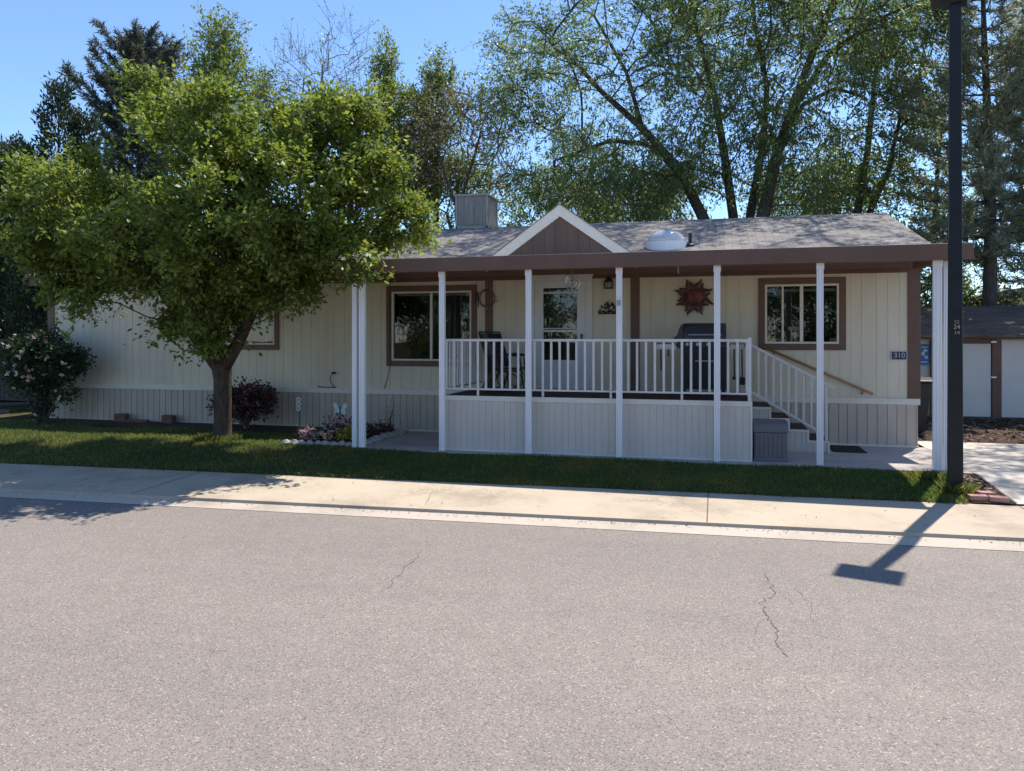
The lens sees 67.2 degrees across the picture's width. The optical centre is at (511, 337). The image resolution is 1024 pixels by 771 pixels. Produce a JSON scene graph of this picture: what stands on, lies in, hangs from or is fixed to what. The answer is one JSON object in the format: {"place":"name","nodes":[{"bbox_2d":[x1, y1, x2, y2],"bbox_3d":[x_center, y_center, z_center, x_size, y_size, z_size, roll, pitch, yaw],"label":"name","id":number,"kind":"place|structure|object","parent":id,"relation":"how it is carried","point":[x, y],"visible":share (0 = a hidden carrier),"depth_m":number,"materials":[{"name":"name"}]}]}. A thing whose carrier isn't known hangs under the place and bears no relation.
{"place":"outdoors","nodes":[
{"label":"outdoors","id":0,"kind":"place"},
{"bbox_2d":[0,400,981,503],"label":"lawn","id":1,"kind":"structure","parent":0,"point":[19,412],"depth_m":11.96,"materials":[{"name":"plant"}]},
{"bbox_2d":[0,410,9,412],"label":"timber edging","id":2,"kind":"object","parent":1,"relation":"on","point":[4,411],"visible":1,"depth_m":18.31,"materials":[{"name":"grey wood"}]},
{"bbox_2d":[0,134,17,338],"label":"juniper","id":3,"kind":"object","parent":1,"relation":"on","point":[6,230],"visible":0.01,"depth_m":23.47,"materials":[{"name":"green plant"}]},
{"bbox_2d":[0,402,27,405],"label":"timber edging","id":4,"kind":"object","parent":1,"relation":"on","point":[14,403],"visible":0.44,"depth_m":20.39,"materials":[{"name":"grey wood"}]},
{"bbox_2d":[0,130,39,339],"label":"juniper","id":5,"kind":"object","parent":1,"relation":"on","point":[8,150],"visible":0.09,"depth_m":22.86,"materials":[{"name":"green plant"}]},
{"bbox_2d":[0,339,42,400],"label":"board fence","id":6,"kind":"object","parent":1,"relation":"on","point":[7,396],"visible":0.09,"depth_m":21.50,"materials":[{"name":"grey wood"}]},
{"bbox_2d":[11,202,62,331],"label":"juniper","id":7,"kind":"object","parent":1,"relation":"on","point":[26,304],"visible":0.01,"depth_m":21.57,"materials":[{"name":"green plant"}]},
{"bbox_2d":[0,70,107,401],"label":"arborvitae","id":8,"kind":"object","parent":1,"relation":"on","point":[75,127],"visible":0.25,"depth_m":19.41,"materials":[{"name":"green plant"}]},
{"bbox_2d":[89,168,138,238],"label":"juniper","id":9,"kind":"object","parent":1,"relation":"on","point":[119,182],"depth_m":22.20,"materials":[{"name":"green plant"}]},
{"bbox_2d":[22,417,335,432],"bbox_3d":[-6.940,1.779,15.719,7.350,0.018,0.850,0,0,15],"label":"planting strip","id":10,"kind":"object","parent":1,"relation":"on","point":[275,428],"visible":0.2,"depth_m":15.62,"materials":[{"name":"soil"}]},
{"bbox_2d":[0,323,96,421],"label":"rose bush","id":11,"kind":"object","parent":10,"relation":"on","point":[43,368],"visible":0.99,"depth_m":15.97,"materials":[{"name":"green plant"}]},
{"bbox_2d":[114,413,128,421],"bbox_3d":[-8.239,1.695,16.264,0.270,0.170,0.140,0,0,10],"label":"block","id":12,"kind":"object","parent":10,"relation":"on","point":[120,417],"depth_m":16.20,"materials":[{"name":"red brick"}]},
{"bbox_2d":[125,419,149,422],"bbox_3d":[-7.838,1.752,16.137,0.520,0.055,0.120,0,0,15],"label":"paver","id":13,"kind":"object","parent":10,"relation":"on","point":[137,420],"visible":1,"depth_m":16.08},
{"bbox_2d":[161,415,175,423],"bbox_3d":[-7.107,1.695,15.965,0.270,0.170,0.140,0,0,19],"label":"block","id":14,"kind":"object","parent":10,"relation":"on","point":[169,419],"depth_m":15.90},
{"bbox_2d":[205,375,281,428],"bbox_3d":[-5.293,1.268,15.138,1.700,1.044,0.922,0,0,15],"label":"barberry","id":15,"kind":"object","parent":10,"relation":"on","point":[254,398],"visible":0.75,"depth_m":14.98,"materials":[{"name":"purple plant"}]},
{"bbox_2d":[296,397,300,428],"bbox_3d":[-4.101,1.473,14.815,0.108,0.654,0.063,0,0,15],"label":"flower stake","id":16,"kind":"object","parent":10,"relation":"on","point":[298,403],"visible":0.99,"depth_m":14.81,"materials":[{"name":"white plastic"}]},
{"bbox_2d":[0,51,452,436],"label":"shade tree","id":17,"kind":"object","parent":1,"relation":"on","point":[288,251],"visible":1,"depth_m":12.31,"materials":[{"name":"green plant"}]},
{"bbox_2d":[281,439,289,444],"bbox_3d":[-3.795,1.770,13.004,0.235,0.101,0.144,0,0,15],"label":"edging stone","id":18,"kind":"object","parent":1,"relation":"on","point":[286,441],"visible":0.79,"depth_m":12.96,"materials":[{"name":"white stone"}]},
{"bbox_2d":[296,440,304,445],"bbox_3d":[-3.519,1.769,12.916,0.210,0.103,0.138,0,0,15],"label":"edging stone","id":19,"kind":"object","parent":1,"relation":"on","point":[302,442],"visible":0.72,"depth_m":12.87,"materials":[{"name":"grey stone"}]},
{"bbox_2d":[304,440,313,445],"bbox_3d":[-3.389,1.766,12.889,0.199,0.109,0.149,0,0,15],"label":"edging stone","id":20,"kind":"object","parent":1,"relation":"on","point":[310,442],"visible":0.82,"depth_m":12.84,"materials":[{"name":"grey stone"}]},
{"bbox_2d":[318,440,329,446],"bbox_3d":[-3.105,1.767,12.796,0.194,0.106,0.160,0,0,-29],"label":"edging stone","id":21,"kind":"object","parent":1,"relation":"on","point":[325,443],"visible":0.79,"depth_m":12.76,"materials":[{"name":"grey stone"}]},
{"bbox_2d":[337,441,345,445],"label":"edging stone","id":22,"kind":"object","parent":1,"relation":"on","point":[342,442],"visible":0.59,"depth_m":12.72,"materials":[{"name":"grey stone"}]},
{"bbox_2d":[296,429,407,441],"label":"flower bed soil","id":23,"kind":"structure","parent":1,"relation":"on","point":[340,439],"depth_m":13.02,"materials":[{"name":"brown soil"}]},
{"bbox_2d":[296,424,325,441],"bbox_3d":[-3.428,1.640,13.209,0.590,0.325,0.499,0,0,15],"label":"petunia","id":24,"kind":"object","parent":23,"relation":"on","point":[307,431],"visible":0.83,"depth_m":13.12,"materials":[{"name":"pink plant"}]},
{"bbox_2d":[313,423,335,439],"bbox_3d":[-3.181,1.620,13.090,0.408,0.339,0.401,0,0,15],"label":"petunia","id":25,"kind":"object","parent":23,"relation":"on","point":[325,433],"visible":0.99,"depth_m":13.03,"materials":[{"name":"white plant"}]},
{"bbox_2d":[318,412,351,434],"bbox_3d":[-3.002,1.534,13.481,0.658,0.455,0.616,0,0,-38],"label":"petunia","id":26,"kind":"object","parent":23,"relation":"on","point":[344,421],"visible":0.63,"depth_m":13.37,"materials":[{"name":"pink plant"}]},
{"bbox_2d":[333,402,346,417],"bbox_3d":[-3.179,1.500,14.278,0.284,0.600,0.028,0,0,15],"label":"butterfly stake","id":27,"kind":"object","parent":23,"relation":"on","point":[342,410],"visible":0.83,"depth_m":14.27,"materials":[{"name":"blue plastic"}]},
{"bbox_2d":[334,423,368,439],"bbox_3d":[-2.750,1.625,13.066,0.601,0.375,0.546,0,0,15],"label":"coleus","id":28,"kind":"object","parent":23,"relation":"on","point":[346,434],"visible":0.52,"depth_m":12.98,"materials":[{"name":"green plant"}]},
{"bbox_2d":[347,421,375,436],"bbox_3d":[-2.630,1.596,13.489,0.644,0.299,0.435,0,0,15],"label":"geranium","id":29,"kind":"object","parent":23,"relation":"on","point":[369,428],"visible":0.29,"depth_m":13.43,"materials":[{"name":"red plant"}]},
{"bbox_2d":[370,435,382,441],"bbox_3d":[-2.362,1.755,13.344,0.263,0.130,0.170,0,0,-10],"label":"edging stone","id":30,"kind":"object","parent":23,"relation":"on","point":[378,438],"visible":0.62,"depth_m":13.31,"materials":[{"name":"grey stone"}]},
{"bbox_2d":[366,419,396,435],"bbox_3d":[-2.400,1.627,13.965,0.434,0.298,0.935,0,0,15],"label":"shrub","id":31,"kind":"object","parent":23,"relation":"on","point":[379,428],"visible":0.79,"depth_m":13.90,"materials":[{"name":"purple plant"}]},
{"bbox_2d":[378,433,388,439],"bbox_3d":[-2.309,1.758,13.711,0.188,0.124,0.212,0,0,-43],"label":"edging stone","id":32,"kind":"object","parent":23,"relation":"on","point":[384,435],"visible":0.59,"depth_m":13.67,"materials":[{"name":"grey stone"}]},
{"bbox_2d":[386,432,394,437],"bbox_3d":[-2.240,1.761,13.914,0.256,0.119,0.177,0,0,15],"label":"edging stone","id":33,"kind":"object","parent":23,"relation":"on","point":[390,434],"visible":0.57,"depth_m":13.86,"materials":[{"name":"grey stone"}]},
{"bbox_2d":[382,397,400,430],"bbox_3d":[-2.261,1.451,14.517,0.387,0.681,0.344,0,0,15],"label":"wispy plant","id":34,"kind":"object","parent":23,"relation":"on","point":[390,421],"visible":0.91,"depth_m":14.50,"materials":[{"name":"green plant"}]},
{"bbox_2d":[0,497,1023,770],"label":"road","id":35,"kind":"structure","parent":0,"point":[316,643],"depth_m":5.14,"materials":[{"name":"grey asphalt"}]},
{"bbox_2d":[0,491,1023,551],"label":"gutter","id":36,"kind":"object","parent":35,"relation":"on","point":[866,538],"visible":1,"depth_m":8.49,"materials":[{"name":"concrete"}]},
{"bbox_2d":[759,573,786,655],"bbox_3d":[1.970,2.066,5.887,0.154,0.001,1.823,0,0,15],"label":"road crack","id":37,"kind":"object","parent":35,"relation":"on","point":[768,617],"visible":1,"depth_m":5.76,"materials":[{"name":"grey asphalt"}]},
{"bbox_2d":[0,463,1023,541],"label":"sidewalk","id":38,"kind":"structure","parent":0,"point":[968,521],"depth_m":9.28,"materials":[{"name":"beige concrete"}]},
{"bbox_2d":[0,0,1023,320],"label":"sky","id":39,"kind":"structure","parent":0,"point":[36,35],"materials":[{"name":"blue"}]},
{"bbox_2d":[4,388,1023,551],"bbox_3d":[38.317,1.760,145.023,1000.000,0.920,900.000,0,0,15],"label":"ground","id":40,"kind":"structure","parent":0,"point":[919,445],"depth_m":9.28,"materials":[{"name":"grey concrete"}]},
{"bbox_2d":[56,17,192,205],"bbox_3d":[-14.885,-5.497,31.081,5.420,14.616,5.604,0,0,-14],"label":"pine tree","id":41,"kind":"object","parent":40,"relation":"on","point":[150,54],"visible":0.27,"depth_m":29.95,"materials":[{"name":"green plant"}]},
{"bbox_2d":[164,1,344,198],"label":"poplar tree","id":42,"kind":"object","parent":40,"relation":"on","point":[219,60],"visible":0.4,"depth_m":28.27,"materials":[{"name":"green plant"}]},
{"bbox_2d":[253,0,391,143],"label":"bare poplar","id":43,"kind":"object","parent":40,"relation":"on","point":[323,65],"visible":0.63,"depth_m":28.63,"materials":[{"name":"green plant"}]},
{"bbox_2d":[333,23,454,227],"bbox_3d":[-4.247,-4.658,27.499,4.522,13.117,4.152,0,0,15],"label":"poplar tree","id":44,"kind":"object","parent":40,"relation":"on","point":[399,108],"visible":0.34,"depth_m":27.05,"materials":[{"name":"green plant"}]},
{"bbox_2d":[385,39,508,227],"bbox_3d":[-2.422,-4.521,28.127,5.117,12.842,3.525,0,0,15],"label":"poplar tree","id":45,"kind":"object","parent":40,"relation":"on","point":[429,74],"visible":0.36,"depth_m":27.70,"materials":[{"name":"green plant"}]},
{"bbox_2d":[399,142,518,230],"bbox_3d":[-2.381,-2.572,27.831,5.683,8.944,5.618,0,0,15],"label":"elm tree","id":46,"kind":"object","parent":40,"relation":"on","point":[448,220],"visible":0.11,"depth_m":27.53,"materials":[{"name":"green plant"}]},
{"bbox_2d":[383,61,546,218],"bbox_3d":[-1.633,-3.668,25.820,5.713,11.137,4.480,0,0,15],"label":"half bare tree","id":47,"kind":"object","parent":40,"relation":"on","point":[447,134],"visible":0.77,"depth_m":25.64,"materials":[{"name":"green plant"}]},
{"bbox_2d":[23,203,931,447],"bbox_3d":[-0.853,-0.409,18.558,18.170,4.479,8.710,0,0,15],"label":"mobile home","id":48,"kind":"object","parent":40,"relation":"on","point":[872,315],"visible":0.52,"depth_m":14.27,"materials":[{"name":"beige"}]},
{"bbox_2d":[212,303,278,349],"bbox_3d":[-5.478,-0.365,16.203,2.150,1.530,0.928,0,0,15],"label":"window","id":49,"kind":"structure","parent":48,"relation":"in","point":[273,334],"depth_m":15.76,"materials":[{"name":"brown glass"}]},
{"bbox_2d":[317,372,335,387],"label":"hanging cable","id":50,"kind":"structure","parent":48,"relation":"attached to","point":[330,381],"depth_m":15.20,"materials":[{"name":"black plastic"}]},
{"bbox_2d":[384,311,389,388],"bbox_3d":[-2.411,-0.074,14.908,0.132,2.132,0.019,0,0,20],"label":"cable","id":51,"kind":"object","parent":48,"relation":"on","point":[389,346],"visible":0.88,"depth_m":14.88,"materials":[{"name":"black plastic"}]},
{"bbox_2d":[386,285,476,366],"bbox_3d":[-1.432,-0.215,15.134,2.120,1.830,0.928,0,0,15],"label":"window","id":52,"kind":"structure","parent":48,"relation":"in","point":[414,316],"depth_m":15.54,"materials":[{"name":"brown glass"}]},
{"bbox_2d":[454,193,498,228],"bbox_3d":[-0.889,-3.045,19.535,0.880,1.010,0.960,0,0,15],"label":"rooftop cooler","id":53,"kind":"object","parent":48,"relation":"on","point":[479,210],"visible":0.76,"depth_m":19.12,"materials":[{"name":"beige metal"}]},
{"bbox_2d":[477,278,496,308],"bbox_3d":[-0.460,-0.802,14.367,0.426,0.596,0.060,0,0,15],"label":"twig wreath","id":54,"kind":"object","parent":48,"relation":"hanging from","point":[481,292],"visible":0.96,"depth_m":14.37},
{"bbox_2d":[532,274,592,388],"bbox_3d":[0.892,-0.102,14.123,1.220,2.085,0.215,0,0,15],"label":"door","id":55,"kind":"structure","parent":48,"relation":"in","point":[557,313],"depth_m":14.15,"materials":[{"name":"white glass"}]},
{"bbox_2d":[597,301,615,313],"bbox_3d":[1.709,-0.542,13.829,0.364,0.258,0.022,0,0,15],"label":"iron plaque","id":56,"kind":"object","parent":48,"relation":"attached to","point":[608,307],"visible":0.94,"depth_m":13.82,"materials":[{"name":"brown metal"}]},
{"bbox_2d":[604,276,612,288],"bbox_3d":[1.721,-0.983,13.757,0.175,0.235,0.175,0,0,15],"label":"wall lantern","id":57,"kind":"object","parent":48,"relation":"attached to","point":[608,281],"depth_m":13.70,"materials":[{"name":"brown metal"}]},
{"bbox_2d":[675,279,713,315],"bbox_3d":[3.166,-0.698,13.385,0.676,0.639,0.100,0,0,15],"label":"sun ornament","id":58,"kind":"object","parent":48,"relation":"attached to","point":[693,296],"visible":1,"depth_m":13.39,"materials":[{"name":"orange metal"}]},
{"bbox_2d":[788,327,798,341],"bbox_3d":[4.828,-0.046,13.184,0.200,0.268,0.100,0,0,15],"label":"window ornament","id":59,"kind":"object","parent":48,"relation":"on","point":[793,328],"depth_m":13.15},
{"bbox_2d":[758,277,845,349],"bbox_3d":[4.998,-0.395,13.435,1.680,1.510,0.928,0,0,15],"label":"window","id":60,"kind":"structure","parent":48,"relation":"in","point":[785,303],"depth_m":13.24,"materials":[{"name":"brown glass"}]},
{"bbox_2d":[760,345,873,394],"bbox_3d":[5.088,0.538,12.915,1.777,0.825,0.102,0,0,15],"label":"handrail","id":61,"kind":"object","parent":48,"relation":"attached to","point":[813,368],"visible":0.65,"depth_m":12.88,"materials":[{"name":"brown wood"}]},
{"bbox_2d":[891,351,906,359],"bbox_3d":[6.333,0.298,12.619,0.250,0.153,0.020,0,0,15],"label":"house number","id":62,"kind":"object","parent":48,"relation":"attached to","point":[898,355],"visible":1,"depth_m":12.62,"materials":[{"name":"blue metal"}]},
{"bbox_2d":[494,147,625,226],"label":"elm tree","id":63,"kind":"object","parent":40,"relation":"on","point":[519,215],"visible":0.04,"depth_m":27.43,"materials":[{"name":"green plant"}]},
{"bbox_2d":[446,0,791,226],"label":"locust tree","id":64,"kind":"object","parent":40,"relation":"on","point":[569,192],"visible":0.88,"depth_m":22.38,"materials":[{"name":"green plant"}]},
{"bbox_2d":[567,144,719,222],"bbox_3d":[4.340,-2.489,26.471,5.353,8.778,5.521,0,0,-28],"label":"elm tree","id":65,"kind":"object","parent":40,"relation":"on","point":[635,217],"visible":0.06,"depth_m":25.66,"materials":[{"name":"green plant"}]},
{"bbox_2d":[587,0,852,222],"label":"locust tree","id":66,"kind":"object","parent":40,"relation":"on","point":[724,166],"visible":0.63,"depth_m":21.81,"materials":[{"name":"green plant"}]},
{"bbox_2d":[724,156,892,217],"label":"elm tree","id":67,"kind":"object","parent":40,"relation":"on","point":[829,210],"visible":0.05,"depth_m":25.70,"materials":[{"name":"green plant"}]},
{"bbox_2d":[692,0,1011,216],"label":"locust tree","id":68,"kind":"object","parent":40,"relation":"on","point":[868,19],"visible":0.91,"depth_m":20.74,"materials":[{"name":"green plant"}]},
{"bbox_2d":[772,11,962,222],"bbox_3d":[10.268,-4.010,23.421,5.120,11.829,5.457,0,0,-27],"label":"elm tree","id":69,"kind":"object","parent":40,"relation":"on","point":[858,179],"visible":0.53,"depth_m":22.45,"materials":[{"name":"green plant"}]},
{"bbox_2d":[875,0,1023,305],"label":"pine tree","id":70,"kind":"object","parent":40,"relation":"on","point":[984,149],"visible":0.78,"depth_m":20.40,"materials":[{"name":"green plant"}]},
{"bbox_2d":[881,91,1020,339],"bbox_3d":[13.107,-3.107,24.350,5.150,10.014,4.764,0,0,-14],"label":"elm tree","id":71,"kind":"object","parent":40,"relation":"on","point":[968,292],"visible":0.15,"depth_m":23.84,"materials":[{"name":"green plant"}]},
{"bbox_2d":[930,0,978,485],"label":"lamp post","id":72,"kind":"object","parent":40,"relation":"on","point":[955,379],"visible":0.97,"depth_m":9.37,"materials":[{"name":"black metal"}]},
{"bbox_2d":[921,287,1023,339],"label":"house","id":73,"kind":"structure","parent":40,"relation":"on","point":[980,296],"depth_m":24.06,"materials":[{"name":"beige"}]},
{"bbox_2d":[962,2,1023,305],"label":"pine tree","id":74,"kind":"object","parent":40,"relation":"on","point":[1013,296],"visible":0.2,"depth_m":22.34,"materials":[{"name":"green plant"}]},
{"bbox_2d":[446,337,835,461],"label":"porch deck","id":75,"kind":"structure","parent":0,"point":[672,424],"depth_m":11.81,"materials":[{"name":"white wood"}]},
{"bbox_2d":[478,331,524,388],"bbox_3d":[-0.140,0.417,13.915,0.787,1.047,0.568,0,0,43],"label":"patio chair","id":76,"kind":"object","parent":75,"relation":"on","point":[498,350],"visible":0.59,"depth_m":14.08,"materials":[{"name":"black plastic"}]},
{"bbox_2d":[479,331,524,392],"bbox_3d":[-0.128,0.417,13.212,0.787,1.047,0.568,0,0,8],"label":"patio chair","id":77,"kind":"object","parent":75,"relation":"on","point":[483,335],"visible":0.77,"depth_m":13.04,"materials":[{"name":"black plastic"}]},
{"bbox_2d":[656,323,745,395],"bbox_3d":[3.062,0.352,12.550,1.410,1.165,0.629,0,0,15],"label":"gas grill","id":78,"kind":"object","parent":75,"relation":"on","point":[695,330],"visible":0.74,"depth_m":12.32,"materials":[{"name":"black metal"}]},
{"bbox_2d":[660,349,661,369],"bbox_3d":[2.408,0.360,12.471,0.023,0.340,0.027,0,0,-8],"label":"grill tool","id":79,"kind":"object","parent":78,"relation":"hanging from","point":[660,360],"visible":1,"depth_m":12.46,"materials":[{"name":"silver plastic"}]},
{"bbox_2d":[683,350,724,387],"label":"cabinet doors","id":80,"kind":"structure","parent":78,"relation":"in","point":[686,353],"depth_m":12.31,"materials":[{"name":"black plastic"}]},
{"bbox_2d":[732,349,735,379],"bbox_3d":[3.507,0.430,12.178,0.055,0.480,0.055,0,0,-8],"label":"grill tool","id":81,"kind":"object","parent":78,"relation":"hanging from","point":[734,378],"visible":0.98,"depth_m":12.17,"materials":[{"name":"black metal"}]},
{"bbox_2d":[740,349,744,384],"bbox_3d":[3.628,0.470,12.146,0.080,0.560,0.040,0,0,15],"label":"grill tool","id":82,"kind":"object","parent":78,"relation":"hanging from","point":[742,380],"visible":1,"depth_m":12.14,"materials":[{"name":"black metal"}]},
{"bbox_2d":[366,431,973,473],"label":"patio","id":83,"kind":"structure","parent":0,"point":[898,458],"depth_m":11.61,"materials":[{"name":"grey concrete"}]},
{"bbox_2d":[368,438,376,442],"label":"edging stone","id":84,"kind":"object","parent":83,"relation":"on","point":[373,440],"visible":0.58,"depth_m":13.10,"materials":[{"name":"grey stone"}]},
{"bbox_2d":[392,429,405,434],"bbox_3d":[-2.091,1.755,14.280,0.285,0.130,0.177,0,0,15],"label":"edging stone","id":85,"kind":"object","parent":83,"relation":"on","point":[400,431],"visible":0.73,"depth_m":14.21,"materials":[{"name":"grey stone"}]},
{"bbox_2d":[335,243,973,472],"bbox_3d":[1.887,0.260,12.368,9.210,3.120,2.280,0,0,15],"label":"porch awning","id":86,"kind":"object","parent":83,"relation":"on","point":[935,256],"visible":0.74,"depth_m":11.07,"materials":[{"name":"white wood"}]},
{"bbox_2d":[564,274,579,293],"bbox_3d":[0.990,-0.945,12.672,0.269,0.470,0.069,0,0,15],"label":"wind spinner","id":87,"kind":"object","parent":86,"relation":"hanging from","point":[572,289],"visible":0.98,"depth_m":12.67,"materials":[{"name":"silver metal"}]},
{"bbox_2d":[752,418,788,461],"bbox_3d":[3.800,1.510,11.377,0.485,0.569,0.559,0,0,15],"label":"storage box","id":88,"kind":"object","parent":83,"relation":"on","point":[769,440],"visible":0.99,"depth_m":11.13,"materials":[{"name":"grey plastic"}]},
{"bbox_2d":[830,445,866,452],"bbox_3d":[5.359,1.788,12.356,0.490,0.012,0.770,0,0,15],"label":"doormat","id":89,"kind":"object","parent":83,"relation":"on","point":[846,448],"visible":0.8,"depth_m":12.25,"materials":[{"name":"black rubber"}]},
{"bbox_2d":[918,441,1023,503],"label":"driveway","id":90,"kind":"structure","parent":0,"point":[999,466],"depth_m":11.00,"materials":[{"name":"concrete"}]},
{"bbox_2d":[974,473,1016,502],"bbox_3d":[5.973,1.856,9.551,0.030,0.124,1.282,0,0,13],"label":"driveway joint","id":91,"kind":"object","parent":90,"relation":"on","point":[995,488],"visible":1,"depth_m":9.47,"materials":[{"name":"concrete"}]},
{"bbox_2d":[918,417,1023,443],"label":"mulch bed","id":92,"kind":"object","parent":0,"point":[994,430],"depth_m":14.55,"materials":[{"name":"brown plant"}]},
{"bbox_2d":[918,377,931,431],"bbox_3d":[7.462,1.270,14.445,0.670,1.060,0.824,0,0,15],"label":"wheelie bin","id":93,"kind":"object","parent":92,"relation":"on","point":[926,382],"visible":0.32,"depth_m":14.09,"materials":[{"name":"black plastic"}]},
{"bbox_2d":[921,306,1023,419],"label":"garden shed","id":94,"kind":"structure","parent":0,"point":[993,374],"depth_m":16.87,"materials":[{"name":"dark brown shingle"},{"name":"white painted siding"},{"name":"brown wood trim"}]},
{"bbox_2d":[921,344,929,364],"bbox_3d":[9.204,0.385,17.211,0.290,0.470,0.034,0,0,15],"label":"sign","id":95,"kind":"object","parent":94,"relation":"attached to","point":[925,354],"visible":0.83,"depth_m":17.20,"materials":[{"name":"blue metal"}]},
{"bbox_2d":[963,344,990,416],"bbox_3d":[10.079,0.940,16.966,0.804,1.600,0.055,0,0,15],"label":"door","id":96,"kind":"structure","parent":94,"relation":"in","point":[976,357],"depth_m":16.90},
{"bbox_2d":[1001,340,1023,417],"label":"door","id":97,"kind":"structure","parent":94,"relation":"in","point":[1012,351],"depth_m":16.73,"materials":[{"name":"white metal"}]},
{"bbox_2d":[963,474,1015,503],"bbox_3d":[5.770,1.869,9.584,0.460,0.118,1.320,0,0,15],"label":"gravel corner","id":98,"kind":"object","parent":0,"point":[995,491],"visible":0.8,"depth_m":9.49,"materials":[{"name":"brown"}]},
{"bbox_2d":[967,494,988,500],"bbox_3d":[5.496,1.889,9.098,0.200,0.060,0.100,0,3,9],"label":"brick","id":99,"kind":"object","parent":98,"relation":"on","point":[977,497],"visible":0.99,"depth_m":9.06,"materials":[{"name":"brick"}]},
{"bbox_2d":[963,473,1000,495],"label":"leaf litter","id":100,"kind":"object","parent":98,"relation":"on","point":[976,481],"visible":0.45,"depth_m":9.75,"materials":[{"name":"brown plant"}]},
{"bbox_2d":[975,490,995,495],"bbox_3d":[5.663,1.875,9.219,0.200,0.060,0.100,3,3,-5],"label":"brick","id":101,"kind":"object","parent":98,"relation":"on","point":[987,493],"visible":0.55,"depth_m":9.18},
{"bbox_2d":[988,495,1009,502],"bbox_3d":[5.692,1.892,9.015,0.200,0.060,0.100,2,4,21],"label":"brick","id":102,"kind":"object","parent":98,"relation":"on","point":[999,499],"visible":1,"depth_m":8.98,"materials":[{"name":"brick"}]}
]}

